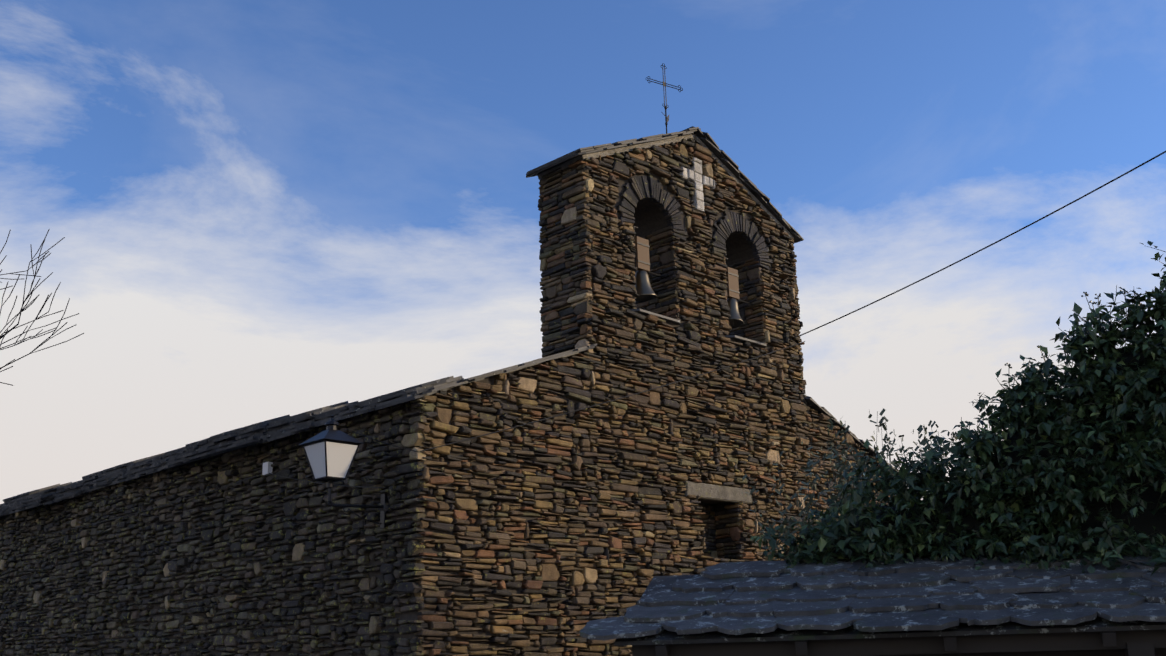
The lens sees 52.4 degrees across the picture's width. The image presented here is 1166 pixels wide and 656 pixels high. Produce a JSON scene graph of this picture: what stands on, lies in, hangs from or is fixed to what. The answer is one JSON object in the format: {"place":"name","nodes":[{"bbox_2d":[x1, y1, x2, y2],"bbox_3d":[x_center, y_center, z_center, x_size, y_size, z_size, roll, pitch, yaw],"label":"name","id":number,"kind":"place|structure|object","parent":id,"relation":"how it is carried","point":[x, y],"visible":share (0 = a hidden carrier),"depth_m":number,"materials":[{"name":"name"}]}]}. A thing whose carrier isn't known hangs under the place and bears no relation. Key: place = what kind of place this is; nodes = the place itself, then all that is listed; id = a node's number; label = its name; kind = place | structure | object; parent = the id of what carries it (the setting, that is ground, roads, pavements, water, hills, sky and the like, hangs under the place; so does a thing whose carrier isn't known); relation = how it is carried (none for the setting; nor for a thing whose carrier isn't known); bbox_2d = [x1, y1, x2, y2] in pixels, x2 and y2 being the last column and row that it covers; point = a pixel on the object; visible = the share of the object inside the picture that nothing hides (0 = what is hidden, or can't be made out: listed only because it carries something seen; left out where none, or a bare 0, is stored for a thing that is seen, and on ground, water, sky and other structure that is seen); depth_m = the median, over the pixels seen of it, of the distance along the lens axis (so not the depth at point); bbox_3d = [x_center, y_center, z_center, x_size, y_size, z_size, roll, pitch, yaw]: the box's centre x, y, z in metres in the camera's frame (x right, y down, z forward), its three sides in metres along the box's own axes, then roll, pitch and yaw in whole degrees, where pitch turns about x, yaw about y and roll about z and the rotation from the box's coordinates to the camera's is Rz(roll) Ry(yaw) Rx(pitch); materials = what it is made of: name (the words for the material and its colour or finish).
{"place":"outdoors","nodes":[
{"label":"outdoors","id":0,"kind":"place"},
{"bbox_2d":[0,0,1165,503],"label":"sky","id":1,"kind":"structure","parent":0,"point":[264,210],"materials":[{"name":"blue"}]},
{"bbox_2d":[750,241,1165,576],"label":"ivy","id":2,"kind":"object","parent":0,"point":[988,448],"depth_m":9.41,"materials":[{"name":"green plant"}]},
{"label":"ground","id":3,"kind":"structure","parent":0,"visible":0},
{"bbox_2d":[0,229,83,385],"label":"bare tree","id":4,"kind":"object","parent":3,"relation":"on","point":[22,310],"visible":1,"depth_m":13.42,"materials":[{"name":"black plant"}]},
{"bbox_2d":[0,143,889,655],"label":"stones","id":5,"kind":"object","parent":3,"relation":"on","point":[648,217],"visible":0.19,"depth_m":13.59,"materials":[{"name":"brown stone"}]},
{"bbox_2d":[0,399,426,655],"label":"side stones","id":6,"kind":"object","parent":5,"relation":"attached to","point":[413,440],"visible":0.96,"depth_m":14.00,"materials":[{"name":"brown stone"}]},
{"bbox_2d":[262,462,272,475],"bbox_3d":[-3.633,1.619,13.656,0.060,0.140,0.120,14,-22,-43],"label":"junction box","id":7,"kind":"object","parent":6,"relation":"attached to","point":[267,469],"visible":0.86,"depth_m":13.62,"materials":[{"name":"white"}]},
{"bbox_2d":[299,415,386,527],"bbox_3d":[-2.318,1.411,11.725,0.877,1.070,0.460,14,-22,-43],"label":"lantern frame","id":8,"kind":"object","parent":6,"relation":"on","point":[331,433],"visible":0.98,"depth_m":11.59,"materials":[{"name":"black metal"}]},
{"bbox_2d":[305,441,357,478],"bbox_3d":[-2.468,1.311,11.601,0.384,0.324,0.384,14,-22,-43],"label":"lantern glass","id":9,"kind":"object","parent":8,"relation":"in","point":[340,457],"visible":0.9,"depth_m":11.50,"materials":[{"name":"white glass"}]},
{"bbox_2d":[0,126,898,516],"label":"slates","id":10,"kind":"object","parent":5,"relation":"on","point":[262,432],"visible":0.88,"depth_m":14.67,"materials":[{"name":"grey stone"}]},
{"bbox_2d":[646,63,682,133],"bbox_3d":[1.148,-3.123,16.493,0.641,1.245,0.122,13,-21,-40],"label":"iron cross","id":11,"kind":"object","parent":10,"relation":"on","point":[665,108],"visible":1,"depth_m":16.53,"materials":[{"name":"black metal"}]},
{"bbox_2d":[537,134,793,237],"bbox_3d":[1.250,-2.062,16.286,4.365,1.024,0.804,14,-22,-43],"label":"cap mortar","id":12,"kind":"object","parent":10,"relation":"on","point":[647,146],"visible":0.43,"depth_m":15.61,"materials":[{"name":"grey concrete"}]},
{"bbox_2d":[53,151,1165,532],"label":"cables","id":13,"kind":"object","parent":5,"relation":"attached to","point":[705,373],"visible":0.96,"depth_m":13.64,"materials":[{"name":"black plastic"}]},
{"bbox_2d":[412,138,893,655],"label":"stones","id":14,"kind":"object","parent":5,"relation":"attached to","point":[676,161],"visible":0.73,"depth_m":14.10,"materials":[{"name":"brown stone"}]},
{"bbox_2d":[538,158,807,558],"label":"tower stones","id":15,"kind":"object","parent":5,"relation":"attached to","point":[566,220],"visible":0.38,"depth_m":14.61,"materials":[{"name":"brown stone"}]},
{"bbox_2d":[634,226,753,305],"bbox_3d":[1.475,-0.815,15.724,2.620,0.557,0.074,14,-22,-43],"label":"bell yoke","id":16,"kind":"object","parent":15,"relation":"attached to","point":[666,277],"visible":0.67,"depth_m":15.17,"materials":[{"name":"black metal"}]},
{"bbox_2d":[634,236,739,299],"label":"yokes","id":17,"kind":"object","parent":16,"relation":"attached to","point":[642,252],"visible":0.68,"depth_m":15.05,"materials":[{"name":"brown wood"}]},
{"bbox_2d":[635,270,743,326],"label":"bells","id":18,"kind":"object","parent":17,"relation":"hanging from","point":[644,290],"visible":0.81,"depth_m":14.98,"materials":[{"name":"grey metal"}]},
{"bbox_2d":[738,408,995,560],"bbox_3d":[3.065,1.874,11.525,2.498,1.916,1.990,14,-22,-43],"label":"pale shrub","id":19,"kind":"object","parent":3,"relation":"on","point":[840,469],"visible":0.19,"depth_m":11.37,"materials":[{"name":"green plant"}]},
{"bbox_2d":[632,629,1165,655],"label":"shed wood","id":20,"kind":"object","parent":3,"relation":"on","point":[1130,643],"visible":0.42,"depth_m":8.15,"materials":[{"name":"brown wood"}]},
{"bbox_2d":[579,546,1165,645],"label":"shed slates","id":21,"kind":"object","parent":20,"relation":"on","point":[759,601],"visible":1,"depth_m":8.55,"materials":[{"name":"grey stone"}]}
]}

